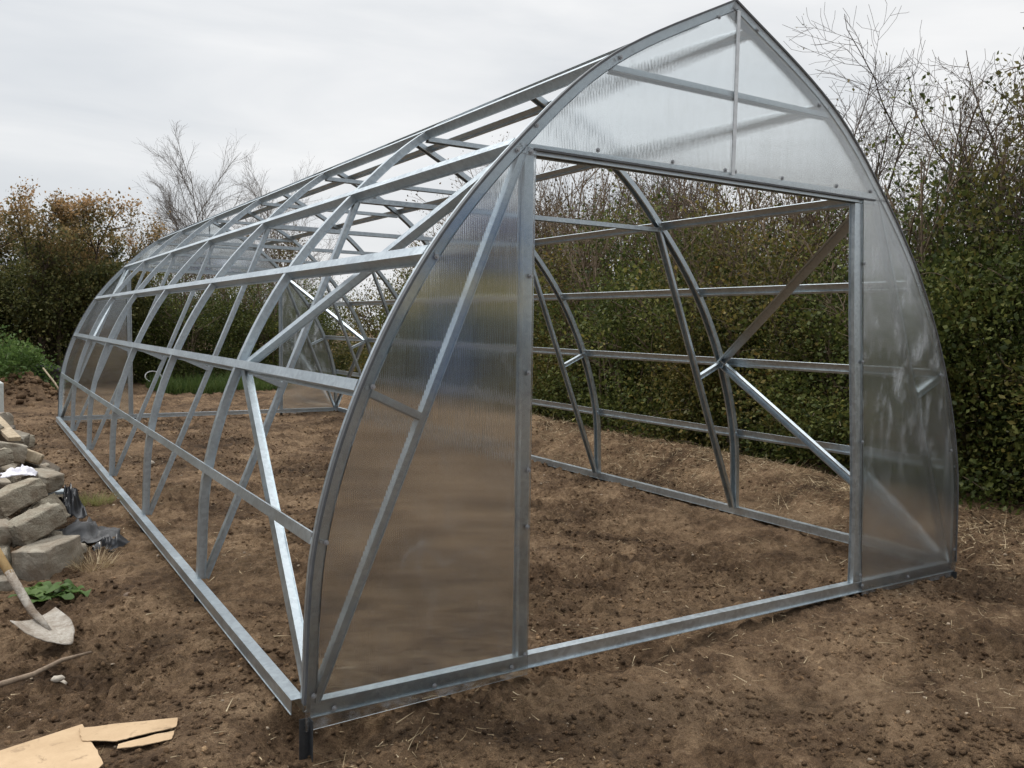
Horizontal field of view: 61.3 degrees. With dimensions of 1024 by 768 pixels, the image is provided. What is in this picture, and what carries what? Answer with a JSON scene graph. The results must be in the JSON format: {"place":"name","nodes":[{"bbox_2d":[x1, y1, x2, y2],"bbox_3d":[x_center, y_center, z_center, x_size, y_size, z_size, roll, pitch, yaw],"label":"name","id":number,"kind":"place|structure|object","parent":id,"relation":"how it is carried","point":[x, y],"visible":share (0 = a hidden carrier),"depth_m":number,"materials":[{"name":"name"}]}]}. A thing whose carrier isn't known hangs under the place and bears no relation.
{"place":"outdoors","nodes":[
{"label":"outdoors","id":0,"kind":"place"},
{"bbox_2d":[0,330,1023,767],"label":"ground","id":1,"kind":"structure","parent":0,"point":[732,546],"depth_m":4.88,"materials":[{"name":"soil"}]},
{"bbox_2d":[0,381,3,412],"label":"post","id":2,"kind":"object","parent":1,"relation":"on","point":[1,397],"visible":0.59,"depth_m":12.59,"materials":[{"name":"paint"}]},
{"bbox_2d":[0,476,10,488],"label":"concrete slab","id":3,"kind":"object","parent":1,"relation":"on","point":[4,482],"depth_m":6.47,"materials":[{"name":"grey concrete"}]},
{"bbox_2d":[0,463,17,477],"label":"concrete slab","id":4,"kind":"object","parent":3,"relation":"on","point":[6,467],"depth_m":6.99,"materials":[{"name":"grey concrete"}]},
{"bbox_2d":[0,447,13,466],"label":"concrete block","id":5,"kind":"object","parent":4,"relation":"on","point":[6,456],"depth_m":6.78,"materials":[{"name":"grey concrete"}]},
{"bbox_2d":[0,545,11,574],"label":"concrete block","id":6,"kind":"object","parent":1,"relation":"on","point":[6,551],"depth_m":5.62,"materials":[{"name":"beige concrete"}]},
{"bbox_2d":[0,519,11,546],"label":"concrete block","id":7,"kind":"object","parent":6,"relation":"on","point":[5,537],"depth_m":5.71,"materials":[{"name":"grey concrete"}]},
{"bbox_2d":[0,574,12,590],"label":"concrete block","id":8,"kind":"object","parent":1,"relation":"on","point":[5,585],"depth_m":5.37,"materials":[{"name":"grey concrete"}]},
{"bbox_2d":[0,270,41,343],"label":"hedge shrub","id":9,"kind":"object","parent":1,"relation":"on","point":[22,329],"visible":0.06,"depth_m":21.58,"materials":[{"name":"green plant"}]},
{"bbox_2d":[0,199,44,347],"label":"autumn tree","id":10,"kind":"object","parent":1,"relation":"on","point":[7,242],"visible":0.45,"depth_m":20.86,"materials":[{"name":"brown plant"}]},
{"bbox_2d":[1,371,57,406],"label":"heap clods","id":11,"kind":"object","parent":1,"relation":"on","point":[20,397],"visible":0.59,"depth_m":16.47,"materials":[{"name":"soil"}]},
{"bbox_2d":[0,325,62,389],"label":"green bush","id":12,"kind":"object","parent":1,"relation":"on","point":[14,357],"visible":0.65,"depth_m":16.96,"materials":[{"name":"green plant"}]},
{"bbox_2d":[0,246,67,368],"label":"hedge shrub","id":13,"kind":"object","parent":1,"relation":"on","point":[30,330],"visible":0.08,"depth_m":21.45,"materials":[{"name":"green plant"}]},
{"bbox_2d":[15,461,55,470],"bbox_3d":[-4.234,0.771,7.536,0.408,0.168,0.230,26,3,-17],"label":"concrete block","id":14,"kind":"object","parent":1,"relation":"on","point":[32,465],"depth_m":7.54,"materials":[{"name":"grey concrete"}]},
{"bbox_2d":[25,449,43,464],"bbox_3d":[-4.153,0.615,7.421,0.223,0.103,0.346,25,-16,-22],"label":"timber block","id":15,"kind":"object","parent":14,"relation":"on","point":[34,457],"depth_m":7.29,"materials":[{"name":"beige wood"}]},
{"bbox_2d":[0,441,27,463],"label":"concrete block","id":16,"kind":"object","parent":15,"relation":"on","point":[19,452],"depth_m":7.16,"materials":[{"name":"grey concrete"}]},
{"bbox_2d":[0,548,74,644],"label":"shovel","id":17,"kind":"object","parent":1,"relation":"on","point":[55,625],"visible":1,"depth_m":4.56,"materials":[{"name":"metal"}]},
{"bbox_2d":[0,651,91,687],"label":"stick","id":18,"kind":"object","parent":1,"relation":"on","point":[9,681],"visible":1,"depth_m":4.08,"materials":[{"name":"brown wood"}]},
{"bbox_2d":[31,364,61,380],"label":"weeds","id":19,"kind":"object","parent":1,"relation":"on","point":[57,371],"visible":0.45,"depth_m":18.06,"materials":[{"name":"green plant"}]},
{"bbox_2d":[11,534,83,581],"bbox_3d":[-3.094,1.179,5.764,0.245,0.255,0.428,-1,6,6],"label":"concrete block","id":20,"kind":"object","parent":1,"relation":"on","point":[48,557],"depth_m":5.62,"materials":[{"name":"beige concrete"}]},
{"bbox_2d":[7,502,66,547],"bbox_3d":[-3.255,0.957,5.882,0.220,0.170,0.357,-6,18,27],"label":"concrete block","id":21,"kind":"object","parent":20,"relation":"on","point":[30,526],"depth_m":5.81,"materials":[{"name":"grey concrete"}]},
{"bbox_2d":[8,579,90,602],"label":"weed","id":22,"kind":"object","parent":1,"relation":"on","point":[38,589],"visible":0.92,"depth_m":5.25,"materials":[{"name":"green plant"}]},
{"bbox_2d":[42,368,58,389],"bbox_3d":[-8.935,-0.020,16.821,0.616,0.583,0.046,3,4,25],"label":"pale pole","id":23,"kind":"object","parent":1,"relation":"on","point":[52,380],"visible":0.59,"depth_m":16.82,"materials":[{"name":"beige wood"}]},
{"bbox_2d":[41,459,60,471],"bbox_3d":[-4.566,0.840,8.222,0.408,0.169,0.509,32,1,-19],"label":"concrete block","id":24,"kind":"object","parent":1,"relation":"on","point":[55,467],"depth_m":8.43,"materials":[{"name":"grey concrete"}]},
{"bbox_2d":[0,429,29,445],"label":"concrete block","id":25,"kind":"object","parent":24,"relation":"on","point":[25,438],"depth_m":7.84,"materials":[{"name":"grey concrete"}]},
{"bbox_2d":[27,435,34,447],"bbox_3d":[-4.845,0.548,8.320,0.231,0.138,0.415,-6,-10,42],"label":"concrete block","id":26,"kind":"object","parent":24,"relation":"on","point":[31,442],"depth_m":8.37,"materials":[{"name":"grey concrete"}]},
{"bbox_2d":[0,724,102,767],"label":"torn board","id":27,"kind":"object","parent":1,"relation":"on","point":[68,748],"visible":0.98,"depth_m":3.36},
{"bbox_2d":[43,530,62,537],"bbox_3d":[-3.391,1.139,6.349,0.157,0.148,0.157,18,-17,-9],"label":"rubble lump","id":28,"kind":"object","parent":1,"relation":"on","point":[55,532],"visible":0.13,"depth_m":6.30,"materials":[{"name":"stone"}]},
{"bbox_2d":[20,493,70,517],"bbox_3d":[-3.444,0.963,6.389,0.111,0.228,0.479,-31,10,-5],"label":"concrete slab","id":29,"kind":"object","parent":28,"relation":"on","point":[52,498],"depth_m":6.47,"materials":[{"name":"grey concrete"}]},
{"bbox_2d":[0,478,47,518],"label":"concrete block","id":30,"kind":"object","parent":29,"relation":"on","point":[19,495],"depth_m":6.10,"materials":[{"name":"grey concrete"}]},
{"bbox_2d":[20,468,63,492],"bbox_3d":[-3.580,0.738,6.582,0.208,0.146,0.309,15,-1,-3],"label":"concrete block","id":31,"kind":"object","parent":29,"relation":"on","point":[52,480],"depth_m":6.56,"materials":[{"name":"grey concrete"}]},
{"bbox_2d":[0,464,37,477],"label":"rag","id":32,"kind":"object","parent":31,"relation":"on","point":[22,470],"visible":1,"depth_m":6.35,"materials":[{"name":"white fabric"}]},
{"bbox_2d":[51,675,64,681],"bbox_3d":[-2.073,1.345,3.945,0.061,0.029,0.040,-1,4,-24],"label":"stone","id":33,"kind":"object","parent":1,"relation":"on","point":[59,678],"visible":1,"depth_m":3.93,"materials":[{"name":"white stone"}]},
{"bbox_2d":[59,483,87,518],"bbox_3d":[-3.492,0.906,6.817,0.227,0.263,0.360,-1,4,-32],"label":"plastic sheet","id":34,"kind":"object","parent":1,"relation":"on","point":[72,503],"visible":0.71,"depth_m":6.76,"materials":[{"name":"black plastic"}]},
{"bbox_2d":[48,489,63,494],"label":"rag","id":35,"kind":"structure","parent":34,"relation":"on","point":[60,491],"depth_m":6.81,"materials":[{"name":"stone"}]},
{"bbox_2d":[1,242,151,381],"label":"hedge shrub","id":36,"kind":"object","parent":1,"relation":"on","point":[46,350],"visible":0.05,"depth_m":21.21,"materials":[{"name":"green plant"}]},
{"bbox_2d":[81,543,87,552],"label":"concrete block","id":37,"kind":"object","parent":1,"relation":"on","point":[84,547],"depth_m":6.11,"materials":[{"name":"grey concrete"}]},
{"bbox_2d":[0,176,174,382],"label":"autumn tree","id":38,"kind":"object","parent":1,"relation":"on","point":[76,237],"visible":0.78,"depth_m":20.33,"materials":[{"name":"green plant"}]},
{"bbox_2d":[58,517,119,542],"bbox_3d":[-3.235,1.095,6.574,0.507,0.166,0.431,-1,4,-32],"label":"plastic sheet","id":39,"kind":"object","parent":1,"relation":"on","point":[89,530],"visible":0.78,"depth_m":6.50,"materials":[{"name":"grey plastic"}]},
{"bbox_2d":[65,546,119,572],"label":"grass tuft","id":40,"kind":"object","parent":1,"relation":"on","point":[105,564],"visible":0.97,"depth_m":5.83,"materials":[{"name":"plant"}]},
{"bbox_2d":[23,228,166,383],"bbox_3d":[-10.663,-2.027,22.228,3.394,4.208,3.853,-1,5,-33],"label":"autumn tree","id":41,"kind":"object","parent":1,"relation":"on","point":[141,312],"visible":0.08,"depth_m":22.07,"materials":[{"name":"brown plant"}]},
{"bbox_2d":[78,488,118,506],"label":"grass tuft","id":42,"kind":"object","parent":1,"relation":"on","point":[112,498],"visible":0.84,"depth_m":7.74,"materials":[{"name":"green plant"}]},
{"bbox_2d":[91,533,129,551],"bbox_3d":[-2.920,1.159,6.343,0.325,0.145,0.216,-1,4,-32],"label":"plastic sheet","id":43,"kind":"object","parent":1,"relation":"on","point":[118,540],"visible":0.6,"depth_m":6.31,"materials":[{"name":"black plastic"}]},
{"bbox_2d":[79,717,177,741],"bbox_3d":[-1.577,1.420,3.531,0.385,0.010,0.153,0,4,-14],"label":"torn board","id":44,"kind":"object","parent":1,"relation":"on","point":[116,732],"visible":1,"depth_m":3.54,"materials":[{"name":"beige wood"}]},
{"bbox_2d":[56,246,201,383],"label":"hedge shrub","id":45,"kind":"object","parent":1,"relation":"on","point":[159,330],"visible":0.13,"depth_m":22.87,"materials":[{"name":"green plant"}]},
{"bbox_2d":[117,730,174,748],"bbox_3d":[-1.466,1.432,3.468,0.224,0.005,0.071,-1,4,-32],"label":"torn board","id":46,"kind":"object","parent":1,"relation":"on","point":[157,738],"visible":1,"depth_m":3.46,"materials":[{"name":"beige wood"}]},
{"bbox_2d":[133,272,212,377],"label":"hedge shrub","id":47,"kind":"object","parent":1,"relation":"on","point":[174,325],"visible":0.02,"depth_m":24.66,"materials":[{"name":"green plant"}]},
{"bbox_2d":[119,220,243,299],"bbox_3d":[-10.698,-2.674,26.533,3.285,4.955,5.116,-16,17,-77],"label":"bare sapling","id":48,"kind":"object","parent":1,"relation":"on","point":[141,246],"visible":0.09,"depth_m":27.13,"materials":[{"name":"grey plant"}]},
{"bbox_2d":[132,250,260,382],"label":"hedge shrub","id":49,"kind":"object","parent":1,"relation":"on","point":[192,344],"visible":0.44,"depth_m":23.10,"materials":[{"name":"green plant"}]},
{"bbox_2d":[133,121,279,300],"bbox_3d":[-10.274,-4.503,29.051,5.208,8.292,4.590,-1,4,-31],"label":"bare tree","id":50,"kind":"object","parent":1,"relation":"on","point":[170,216],"visible":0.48,"depth_m":28.46,"materials":[{"name":"plant"}]},
{"bbox_2d":[171,275,278,377],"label":"hedge shrub","id":51,"kind":"object","parent":1,"relation":"on","point":[222,292],"visible":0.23,"depth_m":24.05,"materials":[{"name":"green plant"}]},
{"bbox_2d":[187,274,278,373],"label":"hedge shrub","id":52,"kind":"object","parent":1,"relation":"on","point":[238,318],"visible":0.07,"depth_m":25.77,"materials":[{"name":"green plant"}]},
{"bbox_2d":[144,370,346,394],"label":"grass","id":53,"kind":"structure","parent":1,"relation":"on","point":[186,385],"depth_m":20.76,"materials":[{"name":"green plant"}]},
{"bbox_2d":[198,250,354,369],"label":"hedge shrub","id":54,"kind":"object","parent":1,"relation":"on","point":[275,363],"visible":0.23,"depth_m":24.19,"materials":[{"name":"green plant"}]},
{"bbox_2d":[208,152,350,308],"bbox_3d":[-8.362,-4.492,31.802,5.007,7.973,4.414,2,4,9],"label":"bare tree","id":55,"kind":"object","parent":1,"relation":"on","point":[267,216],"visible":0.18,"depth_m":31.46,"materials":[{"name":"plant"}]},
{"bbox_2d":[246,224,325,361],"bbox_3d":[-7.347,-2.812,27.941,2.918,5.143,2.743,-1,4,-32],"label":"ivy tree","id":56,"kind":"object","parent":1,"relation":"on","point":[280,252],"visible":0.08,"depth_m":27.67,"materials":[{"name":"green plant"}]},
{"bbox_2d":[247,275,370,376],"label":"hedge shrub","id":57,"kind":"object","parent":1,"relation":"on","point":[332,329],"visible":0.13,"depth_m":25.99,"materials":[{"name":"green plant"}]},
{"bbox_2d":[329,341,368,377],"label":"hedge shrub","id":58,"kind":"object","parent":1,"relation":"on","point":[347,360],"visible":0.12,"depth_m":26.15,"materials":[{"name":"green plant"}]},
{"bbox_2d":[330,268,404,378],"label":"shrub","id":59,"kind":"object","parent":1,"relation":"on","point":[364,323],"visible":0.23,"depth_m":23.44,"materials":[{"name":"green plant"}]},
{"bbox_2d":[360,231,433,345],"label":"hedge shrub","id":60,"kind":"object","parent":1,"relation":"on","point":[384,314],"depth_m":18.49,"materials":[{"name":"green plant"}]},
{"bbox_2d":[360,225,437,354],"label":"hedge shrub","id":61,"kind":"object","parent":1,"relation":"on","point":[396,289],"visible":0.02,"depth_m":19.25,"materials":[{"name":"green plant"}]},
{"bbox_2d":[399,210,446,277],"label":"twiggy shrub","id":62,"kind":"object","parent":1,"relation":"on","point":[429,232],"visible":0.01,"depth_m":21.11,"materials":[{"name":"brown plant"}]},
{"bbox_2d":[392,228,567,398],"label":"hedge shrub","id":63,"kind":"object","parent":1,"relation":"on","point":[535,268],"depth_m":16.94,"materials":[{"name":"green plant"}]},
{"bbox_2d":[412,131,556,267],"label":"twiggy shrub","id":64,"kind":"object","parent":1,"relation":"on","point":[464,183],"depth_m":19.39,"materials":[{"name":"brown plant"}]},
{"bbox_2d":[405,164,569,255],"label":"twiggy shrub","id":65,"kind":"object","parent":1,"relation":"on","point":[449,213],"depth_m":18.94,"materials":[{"name":"brown plant"}]},
{"bbox_2d":[56,0,958,761],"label":"greenhouse","id":66,"kind":"object","parent":1,"relation":"on","point":[418,572],"visible":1,"depth_m":4.63,"materials":[{"name":"metal"}]},
{"bbox_2d":[7,415,1016,767],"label":"pebbles","id":67,"kind":"object","parent":1,"relation":"on","point":[577,625],"visible":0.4,"depth_m":4.18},
{"bbox_2d":[0,397,1023,767],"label":"soil clods","id":68,"kind":"object","parent":1,"relation":"on","point":[190,751],"visible":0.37,"depth_m":4.21,"materials":[{"name":"brown soil"}]},
{"bbox_2d":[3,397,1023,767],"bbox_3d":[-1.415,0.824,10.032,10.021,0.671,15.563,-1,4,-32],"label":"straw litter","id":69,"kind":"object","parent":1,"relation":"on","point":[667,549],"visible":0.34,"depth_m":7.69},
{"bbox_2d":[473,163,613,271],"bbox_3d":[0.341,-2.355,19.483,3.822,5.502,4.808,-2,5,-42],"label":"tree","id":70,"kind":"object","parent":1,"relation":"on","point":[564,205],"visible":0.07,"depth_m":18.26,"materials":[{"name":"brown plant"}]},
{"bbox_2d":[534,163,614,398],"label":"twiggy shrub","id":71,"kind":"object","parent":1,"relation":"on","point":[538,226],"visible":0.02,"depth_m":17.14,"materials":[{"name":"brown plant"}]},
{"bbox_2d":[532,234,623,418],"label":"hedge shrub","id":72,"kind":"object","parent":1,"relation":"on","point":[542,257],"visible":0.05,"depth_m":15.51,"materials":[{"name":"green plant"}]},
{"bbox_2d":[537,309,647,409],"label":"hedge shrub","id":73,"kind":"object","parent":1,"relation":"on","point":[592,371],"visible":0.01,"depth_m":16.48,"materials":[{"name":"green plant"}]},
{"bbox_2d":[532,184,675,430],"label":"hedge shrub","id":74,"kind":"object","parent":1,"relation":"on","point":[560,318],"visible":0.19,"depth_m":14.40,"materials":[{"name":"green plant"}]},
{"bbox_2d":[535,160,689,411],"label":"twiggy shrub","id":75,"kind":"object","parent":1,"relation":"on","point":[562,209],"visible":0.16,"depth_m":16.39,"materials":[{"name":"brown plant"}]},
{"bbox_2d":[559,311,672,426],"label":"hedge shrub","id":76,"kind":"object","parent":1,"relation":"on","point":[630,380],"visible":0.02,"depth_m":14.90,"materials":[{"name":"green plant"}]},
{"bbox_2d":[538,171,724,400],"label":"twiggy shrub","id":77,"kind":"object","parent":1,"relation":"on","point":[623,236],"visible":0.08,"depth_m":15.52,"materials":[{"name":"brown plant"}]},
{"bbox_2d":[532,168,765,438],"bbox_3d":[1.863,-1.348,13.877,4.397,4.854,4.190,1,4,1],"label":"hedge shrub","id":78,"kind":"object","parent":1,"relation":"on","point":[594,246],"visible":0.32,"depth_m":13.41,"materials":[{"name":"green plant"}]},
{"bbox_2d":[538,174,821,452],"bbox_3d":[2.544,-1.222,12.539,4.190,4.842,4.628,3,4,26],"label":"hedge shrub","id":79,"kind":"object","parent":1,"relation":"on","point":[649,311],"visible":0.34,"depth_m":11.96,"materials":[{"name":"green plant"}]},
{"bbox_2d":[585,173,774,405],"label":"twiggy shrub","id":80,"kind":"object","parent":1,"relation":"on","point":[684,182],"visible":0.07,"depth_m":14.49,"materials":[{"name":"brown plant"}]},
{"bbox_2d":[582,172,838,417],"bbox_3d":[3.654,-1.881,15.255,4.579,5.240,3.640,0,4,-18],"label":"tree","id":81,"kind":"object","parent":1,"relation":"on","point":[660,201],"visible":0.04,"depth_m":14.99,"materials":[{"name":"brown plant"}]},
{"bbox_2d":[604,169,843,420],"bbox_3d":[3.578,-1.852,13.898,3.114,5.303,3.503,-2,5,-41],"label":"twiggy shrub","id":82,"kind":"object","parent":1,"relation":"on","point":[740,199],"visible":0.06,"depth_m":13.68,"materials":[{"name":"brown plant"}]},
{"bbox_2d":[618,185,841,445],"bbox_3d":[3.560,-1.028,12.861,3.954,3.908,4.377,4,5,35],"label":"hedge shrub","id":83,"kind":"object","parent":1,"relation":"on","point":[718,254],"visible":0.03,"depth_m":12.30,"materials":[{"name":"green plant"}]},
{"bbox_2d":[640,185,848,460],"bbox_3d":[3.846,-0.991,12.316,4.245,4.305,4.190,4,5,36],"label":"hedge shrub","id":84,"kind":"object","parent":1,"relation":"on","point":[718,306],"visible":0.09,"depth_m":11.55,"materials":[{"name":"green plant"}]},
{"bbox_2d":[614,163,918,470],"bbox_3d":[3.432,-0.954,11.430,3.954,4.031,4.599,3,4,20],"label":"hedge shrub","id":85,"kind":"object","parent":1,"relation":"on","point":[779,280],"visible":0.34,"depth_m":11.04,"materials":[{"name":"green plant"}]},
{"bbox_2d":[597,0,1016,444],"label":"thorn tree","id":86,"kind":"object","parent":1,"relation":"on","point":[878,164],"visible":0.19,"depth_m":11.19,"materials":[{"name":"grey plant"}]},
{"bbox_2d":[718,94,902,394],"bbox_3d":[4.222,-1.669,12.672,3.383,5.122,3.008,-2,5,-38],"label":"twiggy shrub","id":87,"kind":"object","parent":1,"relation":"on","point":[796,220],"visible":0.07,"depth_m":12.18,"materials":[{"name":"brown plant"}]},
{"bbox_2d":[716,209,1020,499],"bbox_3d":[4.132,-0.417,9.963,3.587,3.168,4.154,2,4,12],"label":"hedge shrub","id":88,"kind":"object","parent":1,"relation":"on","point":[802,374],"visible":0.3,"depth_m":9.88,"materials":[{"name":"green plant"}]},
{"bbox_2d":[771,51,1023,494],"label":"hedge shrub","id":89,"kind":"object","parent":1,"relation":"on","point":[905,216],"visible":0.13,"depth_m":9.48,"materials":[{"name":"green plant"}]},
{"bbox_2d":[776,72,1023,511],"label":"hedge shrub","id":90,"kind":"object","parent":1,"relation":"on","point":[921,208],"visible":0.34,"depth_m":8.62,"materials":[{"name":"green plant"}]},
{"bbox_2d":[791,358,1023,464],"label":"hedge shrub","id":91,"kind":"object","parent":1,"relation":"on","point":[967,417],"depth_m":9.61,"materials":[{"name":"green plant"}]},
{"bbox_2d":[831,27,1023,496],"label":"hedge shrub","id":92,"kind":"object","parent":1,"relation":"on","point":[997,170],"visible":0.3,"depth_m":8.81,"materials":[{"name":"green plant"}]},
{"bbox_2d":[840,48,1023,469],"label":"thorn tree","id":93,"kind":"object","parent":1,"relation":"on","point":[961,138],"visible":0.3,"depth_m":9.72,"materials":[{"name":"grey plant"}]},
{"bbox_2d":[920,56,1023,511],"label":"hedge shrub","id":94,"kind":"object","parent":1,"relation":"on","point":[1008,341],"visible":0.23,"depth_m":8.56,"materials":[{"name":"green plant"}]},
{"bbox_2d":[923,198,1023,514],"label":"hedge shrub","id":95,"kind":"object","parent":1,"relation":"on","point":[1018,362],"visible":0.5,"depth_m":8.21,"materials":[{"name":"green plant"}]},
{"bbox_2d":[948,55,1023,359],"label":"thorn tree","id":96,"kind":"object","parent":1,"relation":"on","point":[1009,131],"visible":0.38,"depth_m":7.98,"materials":[{"name":"brown plant"}]},
{"bbox_2d":[972,344,1023,488],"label":"hedge shrub","id":97,"kind":"object","parent":1,"relation":"on","point":[985,432],"visible":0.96,"depth_m":7.39,"materials":[{"name":"green plant"}]},
{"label":"concrete block","id":98,"kind":"object","parent":1,"relation":"on","visible":0},
{"bbox_2d":[3,470,21,483],"bbox_3d":[-3.941,0.796,6.975,0.228,0.140,0.344,4,-15,18],"label":"concrete block","id":99,"kind":"object","parent":98,"relation":"on","point":[13,479],"depth_m":6.80,"materials":[{"name":"grey concrete"}]},
{"bbox_2d":[0,0,1023,328],"label":"sky","id":100,"kind":"structure","parent":0,"point":[336,82],"materials":[{"name":"white"}]},
{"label":"concrete block","id":101,"kind":"object","parent":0,"visible":0},
{"bbox_2d":[0,412,13,424],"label":"concrete block","id":102,"kind":"object","parent":101,"relation":"on","point":[8,417],"depth_m":8.71,"materials":[{"name":"grey concrete"}]},
{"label":"concrete block","id":103,"kind":"object","parent":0,"visible":0},
{"bbox_2d":[0,416,20,440],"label":"plank","id":104,"kind":"object","parent":103,"relation":"on","point":[8,432],"visible":1,"depth_m":7.52,"materials":[{"name":"beige wood"}]}
]}

